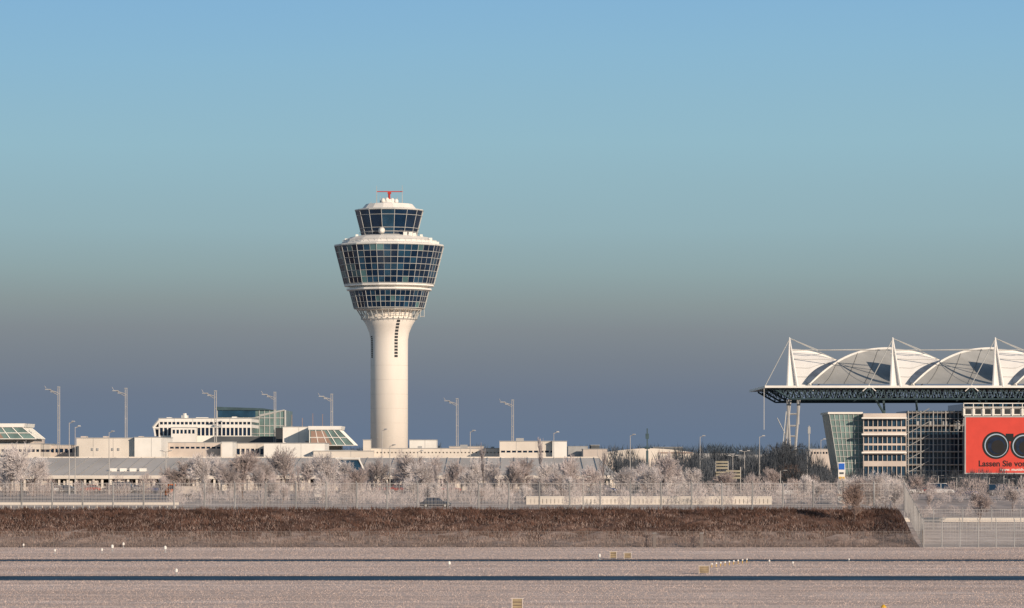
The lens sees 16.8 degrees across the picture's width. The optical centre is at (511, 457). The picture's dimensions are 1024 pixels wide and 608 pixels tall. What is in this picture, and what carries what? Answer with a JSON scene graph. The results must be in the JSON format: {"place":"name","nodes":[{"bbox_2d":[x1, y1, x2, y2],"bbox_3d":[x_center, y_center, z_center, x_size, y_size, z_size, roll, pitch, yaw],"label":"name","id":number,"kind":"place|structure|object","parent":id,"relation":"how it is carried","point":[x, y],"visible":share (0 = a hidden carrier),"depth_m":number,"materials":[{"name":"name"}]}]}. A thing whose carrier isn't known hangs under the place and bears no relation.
{"place":"outdoors","nodes":[
{"label":"outdoors","id":0,"kind":"place"},
{"bbox_2d":[0,423,34,427],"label":"skylight roof","id":1,"kind":"structure","parent":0,"point":[17,425],"depth_m":857.60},
{"bbox_2d":[0,427,44,439],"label":"skylight frame","id":2,"kind":"object","parent":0,"point":[29,432],"visible":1,"depth_m":857.89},
{"bbox_2d":[283,427,308,442],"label":"walls white paint","id":3,"kind":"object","parent":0,"point":[295,434],"visible":0.29,"depth_m":872.00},
{"bbox_2d":[308,426,344,429],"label":"skylight roof","id":4,"kind":"structure","parent":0,"point":[326,427],"depth_m":863.60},
{"bbox_2d":[309,430,357,445],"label":"skylight frame","id":5,"kind":"object","parent":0,"point":[348,437],"visible":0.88,"depth_m":863.82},
{"bbox_2d":[311,431,331,444],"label":"skylight panel","id":6,"kind":"object","parent":5,"relation":"in","point":[319,434],"visible":0.79,"depth_m":863.91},
{"bbox_2d":[334,187,443,447],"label":"control tower","id":7,"kind":"structure","parent":0,"point":[389,259],"depth_m":993.24,"materials":[{"name":"concrete"}]},
{"bbox_2d":[2,507,864,507],"bbox_3d":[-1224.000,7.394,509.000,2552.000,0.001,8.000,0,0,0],"label":"service road","id":8,"kind":"structure","parent":0,"point":[434,507],"depth_m":510.04,"materials":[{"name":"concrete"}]},
{"bbox_2d":[420,498,450,507],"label":"car","id":9,"kind":"object","parent":8,"relation":"on","point":[435,501],"visible":0.64,"depth_m":508.16,"materials":[{"name":"paint"}]},
{"bbox_2d":[0,479,1023,607],"bbox_3d":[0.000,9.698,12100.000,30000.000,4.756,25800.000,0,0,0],"label":"ground","id":10,"kind":"structure","parent":0,"point":[968,539],"depth_m":388.27,"materials":[{"name":"soil"}]},
{"bbox_2d":[0,460,22,490],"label":"frosted tree","id":11,"kind":"object","parent":10,"relation":"on","point":[9,478],"visible":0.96,"depth_m":640.23,"materials":[{"name":"grey plant"}]},
{"bbox_2d":[0,442,33,493],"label":"frosted tree","id":12,"kind":"object","parent":10,"relation":"on","point":[14,461],"visible":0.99,"depth_m":638.32,"materials":[{"name":"white plant"}]},
{"bbox_2d":[0,444,55,456],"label":"walls cream render","id":13,"kind":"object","parent":10,"relation":"on","point":[39,453],"visible":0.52,"depth_m":850.00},
{"bbox_2d":[0,427,43,438],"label":"skylight glass","id":14,"kind":"object","parent":13,"relation":"on","point":[16,435],"visible":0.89,"depth_m":858.00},
{"bbox_2d":[0,439,44,443],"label":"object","id":15,"kind":"structure","parent":13,"relation":"on","point":[22,441],"depth_m":862.00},
{"bbox_2d":[25,456,50,496],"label":"frosted tree","id":16,"kind":"object","parent":10,"relation":"on","point":[36,470],"visible":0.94,"depth_m":649.87,"materials":[{"name":"white plant"}]},
{"bbox_2d":[45,387,59,456],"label":"floodlight mast","id":17,"kind":"object","parent":10,"relation":"on","point":[57,421],"visible":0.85,"depth_m":849.92,"materials":[{"name":"metal"}]},
{"bbox_2d":[50,445,75,456],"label":"wing","id":18,"kind":"structure","parent":10,"relation":"on","point":[64,450],"depth_m":870.00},
{"bbox_2d":[1,502,178,507],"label":"guard rail","id":19,"kind":"object","parent":10,"relation":"on","point":[90,503],"visible":0.57,"depth_m":503.00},
{"bbox_2d":[76,438,134,456],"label":"walls cream render","id":20,"kind":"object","parent":10,"relation":"on","point":[125,446],"visible":0.29,"depth_m":835.00,"materials":[{"name":"paint"}]},
{"bbox_2d":[135,438,172,456],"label":"walls white paint","id":21,"kind":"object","parent":10,"relation":"on","point":[142,447],"visible":0.29,"depth_m":833.00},
{"bbox_2d":[157,465,183,485],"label":"frosted tree","id":22,"kind":"object","parent":10,"relation":"on","point":[173,474],"visible":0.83,"depth_m":639.56,"materials":[{"name":"grey plant"}]},
{"bbox_2d":[165,484,196,498],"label":"truck","id":23,"kind":"object","parent":10,"relation":"on","point":[186,488],"visible":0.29,"depth_m":620.00,"materials":[{"name":"paint"}]},
{"bbox_2d":[175,457,203,494],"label":"frosted tree","id":24,"kind":"object","parent":10,"relation":"on","point":[182,470],"visible":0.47,"depth_m":639.60,"materials":[{"name":"grey plant"}]},
{"bbox_2d":[168,443,220,456],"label":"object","id":25,"kind":"structure","parent":10,"relation":"on","point":[179,452],"depth_m":850.00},
{"bbox_2d":[182,450,215,494],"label":"frosted tree","id":26,"kind":"object","parent":10,"relation":"on","point":[197,467],"visible":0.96,"depth_m":608.48,"materials":[{"name":"white plant"}]},
{"bbox_2d":[159,419,258,441],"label":"walls white paint","id":27,"kind":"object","parent":10,"relation":"on","point":[183,437],"visible":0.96,"depth_m":900.00,"materials":[{"name":"paint"}]},
{"bbox_2d":[160,422,256,435],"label":"windows","id":28,"kind":"structure","parent":27,"relation":"on","point":[254,431],"depth_m":900.35,"materials":[{"name":"black glass"}]},
{"bbox_2d":[204,455,228,494],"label":"frosted tree","id":29,"kind":"object","parent":10,"relation":"on","point":[212,468],"visible":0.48,"depth_m":648.97,"materials":[{"name":"white plant"}]},
{"bbox_2d":[213,460,242,496],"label":"frosted tree","id":30,"kind":"object","parent":10,"relation":"on","point":[225,477],"visible":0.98,"depth_m":599.22,"materials":[{"name":"white plant"}]},
{"bbox_2d":[226,448,261,498],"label":"frosted tree","id":31,"kind":"object","parent":10,"relation":"on","point":[243,465],"visible":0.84,"depth_m":619.60,"materials":[{"name":"white plant"}]},
{"bbox_2d":[204,407,291,442],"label":"glass hall","id":32,"kind":"structure","parent":10,"relation":"on","point":[266,429],"depth_m":929.75,"materials":[{"name":"teal glass"}]},
{"bbox_2d":[248,466,266,493],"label":"frosted tree","id":33,"kind":"object","parent":10,"relation":"on","point":[257,477],"visible":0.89,"depth_m":569.13,"materials":[{"name":"white plant"}]},
{"bbox_2d":[253,458,276,495],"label":"frosted tree","id":34,"kind":"object","parent":10,"relation":"on","point":[268,470],"visible":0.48,"depth_m":639.04,"materials":[{"name":"white plant"}]},
{"bbox_2d":[222,442,328,456],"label":"walls white paint","id":35,"kind":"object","parent":10,"relation":"on","point":[229,449],"visible":0.36,"depth_m":825.00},
{"bbox_2d":[265,445,299,487],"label":"frosted tree","id":36,"kind":"object","parent":10,"relation":"on","point":[282,463],"visible":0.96,"depth_m":598.59,"materials":[{"name":"white plant"}]},
{"bbox_2d":[221,440,373,456],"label":"walls cream render","id":37,"kind":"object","parent":10,"relation":"on","point":[366,452],"visible":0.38,"depth_m":822.00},
{"bbox_2d":[170,447,263,454],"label":"windows","id":38,"kind":"structure","parent":37,"relation":"on","point":[257,451],"depth_m":845.35,"materials":[{"name":"black glass"}]},
{"bbox_2d":[296,459,317,486],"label":"frosted tree","id":39,"kind":"object","parent":10,"relation":"on","point":[306,472],"visible":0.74,"depth_m":659.25,"materials":[{"name":"grey plant"}]},
{"bbox_2d":[0,457,616,490],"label":"parking hall","id":40,"kind":"structure","parent":10,"relation":"on","point":[95,469],"depth_m":784.60,"materials":[{"name":"grey metal"}]},
{"bbox_2d":[311,470,328,498],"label":"frosted tree","id":41,"kind":"object","parent":10,"relation":"on","point":[319,478],"visible":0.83,"depth_m":599.50,"materials":[{"name":"white plant"}]},
{"bbox_2d":[307,451,342,486],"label":"frosted tree","id":42,"kind":"object","parent":10,"relation":"on","point":[324,464],"visible":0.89,"depth_m":624.08,"materials":[{"name":"white plant"}]},
{"bbox_2d":[331,459,353,488],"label":"frosted tree","id":43,"kind":"object","parent":10,"relation":"on","point":[342,470],"visible":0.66,"depth_m":659.80,"materials":[{"name":"grey plant"}]},
{"bbox_2d":[336,474,352,498],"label":"frosted tree","id":44,"kind":"object","parent":10,"relation":"on","point":[343,480],"visible":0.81,"depth_m":549.30,"materials":[{"name":"white plant"}]},
{"bbox_2d":[341,465,368,494],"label":"frosted tree","id":45,"kind":"object","parent":10,"relation":"on","point":[355,475],"visible":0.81,"depth_m":569.55,"materials":[{"name":"grey plant"}]},
{"bbox_2d":[362,456,394,490],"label":"frosted tree","id":46,"kind":"object","parent":10,"relation":"on","point":[374,470],"visible":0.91,"depth_m":619.83,"materials":[{"name":"grey plant"}]},
{"bbox_2d":[390,448,434,489],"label":"frosted tree","id":47,"kind":"object","parent":10,"relation":"on","point":[405,461],"visible":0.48,"depth_m":609.65,"materials":[{"name":"white plant"}]},
{"bbox_2d":[404,460,439,500],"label":"frosted tree","id":48,"kind":"object","parent":10,"relation":"on","point":[423,473],"visible":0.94,"depth_m":578.99,"materials":[{"name":"white plant"}]},
{"bbox_2d":[409,440,436,447],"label":"walls white paint","id":49,"kind":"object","parent":10,"relation":"on","point":[423,443],"visible":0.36,"depth_m":905.00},
{"bbox_2d":[422,454,444,488],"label":"frosted tree","id":50,"kind":"object","parent":10,"relation":"on","point":[436,463],"visible":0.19,"depth_m":639.24,"materials":[{"name":"white plant"}]},
{"bbox_2d":[371,449,499,456],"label":"walls cream render","id":51,"kind":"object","parent":10,"relation":"on","point":[442,452],"visible":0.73,"depth_m":850.00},
{"bbox_2d":[371,446,499,448],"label":"roof edge","id":52,"kind":"object","parent":51,"relation":"on","point":[439,448],"visible":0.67,"depth_m":849.88,"materials":[{"name":"concrete"}]},
{"bbox_2d":[50,440,827,455],"bbox_3d":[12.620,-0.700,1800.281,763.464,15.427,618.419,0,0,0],"label":"distant forest","id":53,"kind":"object","parent":10,"relation":"on","point":[737,451],"visible":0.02,"depth_m":1663.80,"materials":[{"name":"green plant"}]},
{"bbox_2d":[0,506,899,515],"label":"crest brush","id":54,"kind":"object","parent":10,"relation":"on","point":[406,511],"visible":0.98,"depth_m":484.02,"materials":[{"name":"plant"}]},
{"bbox_2d":[0,481,904,511],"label":"perimeter fence","id":55,"kind":"object","parent":10,"relation":"on","point":[448,497],"visible":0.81,"depth_m":490.99,"materials":[{"name":"metal"}]},
{"bbox_2d":[442,459,467,488],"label":"frosted tree","id":56,"kind":"object","parent":10,"relation":"on","point":[454,470],"visible":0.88,"depth_m":600.12,"materials":[{"name":"white plant"}]},
{"bbox_2d":[0,505,916,546],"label":"embankment scrub","id":57,"kind":"object","parent":10,"relation":"on","point":[666,521],"visible":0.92,"depth_m":477.67,"materials":[{"name":"plant"}]},
{"bbox_2d":[0,529,922,546],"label":"airfield fence","id":58,"kind":"object","parent":10,"relation":"on","point":[526,539],"visible":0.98,"depth_m":461.49,"materials":[{"name":"metal"}]},
{"bbox_2d":[457,469,482,503],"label":"frosted tree","id":59,"kind":"object","parent":10,"relation":"on","point":[466,477],"visible":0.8,"depth_m":552.91,"materials":[{"name":"white plant"}]},
{"bbox_2d":[464,457,484,486],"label":"frosted tree","id":60,"kind":"object","parent":10,"relation":"on","point":[475,467],"visible":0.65,"depth_m":639.03,"materials":[{"name":"white plant"}]},
{"bbox_2d":[479,445,488,488],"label":"frosted poplar","id":61,"kind":"object","parent":10,"relation":"on","point":[482,465],"visible":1,"depth_m":584.80,"materials":[{"name":"grey plant"}]},
{"bbox_2d":[1,491,980,493],"bbox_3d":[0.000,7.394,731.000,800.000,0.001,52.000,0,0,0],"label":"apron","id":62,"kind":"object","parent":10,"relation":"on","point":[222,492],"depth_m":726.43,"materials":[{"name":"concrete"}]},
{"bbox_2d":[478,458,503,487],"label":"frosted tree","id":63,"kind":"object","parent":10,"relation":"on","point":[492,471],"visible":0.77,"depth_m":649.19,"materials":[{"name":"white plant"}]},
{"bbox_2d":[0,471,1023,496],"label":"frosted hedge","id":64,"kind":"object","parent":10,"relation":"on","point":[929,489],"visible":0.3,"depth_m":659.63,"materials":[{"name":"plant"}]},
{"bbox_2d":[0,559,1023,561],"bbox_3d":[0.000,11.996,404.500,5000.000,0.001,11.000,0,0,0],"label":"taxiway","id":65,"kind":"structure","parent":10,"relation":"on","point":[507,559],"depth_m":407.10,"materials":[{"name":"asphalt"}]},
{"bbox_2d":[0,580,1023,580],"bbox_3d":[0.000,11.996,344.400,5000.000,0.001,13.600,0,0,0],"label":"grass verge","id":66,"kind":"object","parent":10,"relation":"on","point":[505,580],"depth_m":337.80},
{"bbox_2d":[0,576,1023,579],"bbox_3d":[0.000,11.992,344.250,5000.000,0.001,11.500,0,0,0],"label":"taxiway","id":67,"kind":"structure","parent":10,"relation":"on","point":[511,577],"depth_m":344.68,"materials":[{"name":"asphalt"}]},
{"bbox_2d":[500,460,528,490],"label":"frosted tree","id":68,"kind":"object","parent":10,"relation":"on","point":[514,473],"visible":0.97,"depth_m":609.89,"materials":[{"name":"grey plant"}]},
{"bbox_2d":[505,456,534,489],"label":"frosted tree","id":69,"kind":"object","parent":10,"relation":"on","point":[529,465],"visible":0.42,"depth_m":639.92,"materials":[{"name":"grey plant"}]},
{"bbox_2d":[500,441,551,456],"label":"walls cream render","id":70,"kind":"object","parent":10,"relation":"on","point":[516,446],"visible":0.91,"depth_m":840.00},
{"bbox_2d":[534,461,560,480],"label":"frosted tree","id":71,"kind":"object","parent":10,"relation":"on","point":[546,469],"visible":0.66,"depth_m":620.15,"materials":[{"name":"white plant"}]},
{"bbox_2d":[552,441,566,456],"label":"annex white paint","id":72,"kind":"object","parent":10,"relation":"on","point":[560,448],"visible":0.36,"depth_m":838.00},
{"bbox_2d":[545,469,575,495],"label":"frosted tree","id":73,"kind":"object","parent":10,"relation":"on","point":[557,478],"visible":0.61,"depth_m":559.56,"materials":[{"name":"grey plant"}]},
{"bbox_2d":[558,456,582,488],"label":"frosted tree","id":74,"kind":"object","parent":10,"relation":"on","point":[566,468],"visible":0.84,"depth_m":598.99,"materials":[{"name":"white plant"}]},
{"bbox_2d":[579,464,607,495],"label":"frosted tree","id":75,"kind":"object","parent":10,"relation":"on","point":[590,471],"visible":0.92,"depth_m":619.89,"materials":[{"name":"white plant"}]},
{"bbox_2d":[165,478,1023,517],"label":"frosted hedge","id":76,"kind":"object","parent":10,"relation":"on","point":[606,491],"visible":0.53,"depth_m":552.01,"materials":[{"name":"plant"}]},
{"bbox_2d":[609,465,638,495],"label":"frosted tree","id":77,"kind":"object","parent":10,"relation":"on","point":[624,476],"visible":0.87,"depth_m":598.57,"materials":[{"name":"white plant"}]},
{"bbox_2d":[526,496,770,503],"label":"low wall","id":78,"kind":"structure","parent":10,"relation":"on","point":[609,500],"depth_m":540.02,"materials":[{"name":"beige concrete"}]},
{"bbox_2d":[634,465,663,494],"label":"frosted tree","id":79,"kind":"object","parent":10,"relation":"on","point":[648,476],"visible":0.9,"depth_m":558.67,"materials":[{"name":"white plant"}]},
{"bbox_2d":[607,448,693,469],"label":"aircraft hangar","id":80,"kind":"structure","parent":10,"relation":"on","point":[641,452],"depth_m":1150.00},
{"bbox_2d":[567,447,761,458],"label":"walls galvanised steel","id":81,"kind":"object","parent":10,"relation":"on","point":[576,451],"visible":0.09,"depth_m":1000.00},
{"bbox_2d":[652,450,679,488],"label":"frosted tree","id":82,"kind":"object","parent":10,"relation":"on","point":[668,467],"visible":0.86,"depth_m":580.09,"materials":[{"name":"white plant"}]},
{"bbox_2d":[659,471,681,495],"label":"frosted tree","id":83,"kind":"object","parent":10,"relation":"on","point":[672,480],"visible":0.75,"depth_m":580.66,"materials":[{"name":"white plant"}]},
{"bbox_2d":[678,468,701,491],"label":"frosted tree","id":84,"kind":"object","parent":10,"relation":"on","point":[691,476],"visible":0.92,"depth_m":590.10,"materials":[{"name":"white plant"}]},
{"bbox_2d":[582,449,830,470],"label":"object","id":85,"kind":"structure","parent":10,"relation":"on","point":[589,452],"depth_m":1000.00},
{"bbox_2d":[711,470,735,492],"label":"frosted tree","id":86,"kind":"object","parent":10,"relation":"on","point":[727,478],"visible":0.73,"depth_m":586.24,"materials":[{"name":"grey plant"}]},
{"bbox_2d":[715,461,740,495],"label":"sign gantry","id":87,"kind":"object","parent":10,"relation":"on","point":[728,470],"visible":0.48,"depth_m":599.90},
{"bbox_2d":[763,467,781,486],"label":"frosted tree","id":88,"kind":"object","parent":10,"relation":"on","point":[772,476],"visible":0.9,"depth_m":639.10,"materials":[{"name":"grey plant"}]},
{"bbox_2d":[761,438,805,459],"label":"bare tree","id":89,"kind":"object","parent":10,"relation":"on","point":[786,447],"visible":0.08,"depth_m":840.79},
{"bbox_2d":[797,474,818,496],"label":"frosted tree","id":90,"kind":"object","parent":10,"relation":"on","point":[806,480],"visible":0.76,"depth_m":546.99,"materials":[{"name":"white plant"}]},
{"bbox_2d":[597,442,1020,492],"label":"dark thicket","id":91,"kind":"object","parent":10,"relation":"on","point":[772,461],"visible":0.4,"depth_m":720.59,"materials":[{"name":"plant"}]},
{"bbox_2d":[838,462,844,502],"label":"sign pylon","id":92,"kind":"object","parent":10,"relation":"on","point":[841,469],"visible":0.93,"depth_m":560.00,"materials":[{"name":"white paint"}]},
{"bbox_2d":[837,479,865,522],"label":"bare tree","id":93,"kind":"object","parent":10,"relation":"on","point":[852,494],"visible":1,"depth_m":477.79,"materials":[{"name":"brown plant"}]},
{"bbox_2d":[853,477,880,505],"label":"frosted tree","id":94,"kind":"object","parent":10,"relation":"on","point":[870,486],"visible":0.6,"depth_m":539.32,"materials":[{"name":"grey plant"}]},
{"bbox_2d":[864,471,888,506],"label":"frosted tree","id":95,"kind":"object","parent":10,"relation":"on","point":[876,479],"visible":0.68,"depth_m":542.47,"materials":[{"name":"white plant"}]},
{"bbox_2d":[749,337,1023,449],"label":"canopy roof","id":96,"kind":"structure","parent":10,"relation":"on","point":[901,371],"depth_m":858.87,"materials":[{"name":"fabric"}]},
{"bbox_2d":[882,473,907,507],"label":"frosted tree","id":97,"kind":"object","parent":10,"relation":"on","point":[891,487],"visible":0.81,"depth_m":530.61,"materials":[{"name":"white plant"}]},
{"bbox_2d":[906,474,924,496],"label":"frosted tree","id":98,"kind":"object","parent":10,"relation":"on","point":[916,480],"visible":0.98,"depth_m":639.93,"materials":[{"name":"grey plant"}]},
{"bbox_2d":[821,403,1023,486],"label":"glass office block","id":99,"kind":"structure","parent":10,"relation":"on","point":[903,442],"depth_m":856.83,"materials":[{"name":"glass"}]},
{"bbox_2d":[864,419,904,478],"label":"windows","id":100,"kind":"structure","parent":99,"relation":"in","point":[872,422],"depth_m":854.44,"materials":[{"name":"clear glass"}]},
{"bbox_2d":[904,484,1023,546],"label":"access fence","id":101,"kind":"object","parent":10,"relation":"on","point":[916,519],"visible":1,"depth_m":461.59,"materials":[{"name":"metal"}]},
{"bbox_2d":[904,508,1023,529],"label":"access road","id":102,"kind":"structure","parent":10,"relation":"on","point":[984,526],"depth_m":504.99,"materials":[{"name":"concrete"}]},
{"bbox_2d":[905,518,1023,521],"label":"concrete barrier","id":103,"kind":"object","parent":10,"relation":"on","point":[906,519],"visible":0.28,"depth_m":528.00,"materials":[{"name":"white paint"}]},
{"bbox_2d":[969,490,993,519],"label":"frosted tree","id":104,"kind":"object","parent":10,"relation":"on","point":[977,502],"visible":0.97,"depth_m":519.30,"materials":[{"name":"grey plant"}]},
{"bbox_2d":[964,416,1023,486],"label":"billboard","id":105,"kind":"object","parent":10,"relation":"on","point":[993,444],"visible":0.96,"depth_m":845.00,"materials":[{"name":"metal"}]},
{"bbox_2d":[986,484,1008,495],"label":"van","id":106,"kind":"object","parent":10,"relation":"on","point":[991,487],"visible":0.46,"depth_m":669.17,"materials":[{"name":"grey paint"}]},
{"bbox_2d":[1003,485,1021,510],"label":"frosted tree","id":107,"kind":"object","parent":10,"relation":"on","point":[1013,494],"visible":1,"depth_m":559.65,"materials":[{"name":"grey plant"}]},
{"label":"walls","id":108,"kind":"object","parent":10,"relation":"on","visible":0},
{"bbox_2d":[310,430,356,445],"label":"skylight glass","id":109,"kind":"object","parent":108,"relation":"on","point":[338,441],"visible":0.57,"depth_m":864.00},
{"bbox_2d":[0,560,1023,560],"bbox_3d":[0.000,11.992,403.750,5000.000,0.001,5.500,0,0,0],"label":"taxiway","id":110,"kind":"structure","parent":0,"point":[510,560],"depth_m":403.03,"materials":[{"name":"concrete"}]},
{"bbox_2d":[0,499,1023,499],"bbox_3d":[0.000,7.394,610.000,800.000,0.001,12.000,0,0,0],"label":"access road","id":111,"kind":"structure","parent":0,"point":[360,499],"depth_m":606.38,"materials":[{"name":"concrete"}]},
{"bbox_2d":[0,0,1023,454],"label":"sky","id":112,"kind":"structure","parent":0,"point":[636,208],"materials":[{"name":"blue"}]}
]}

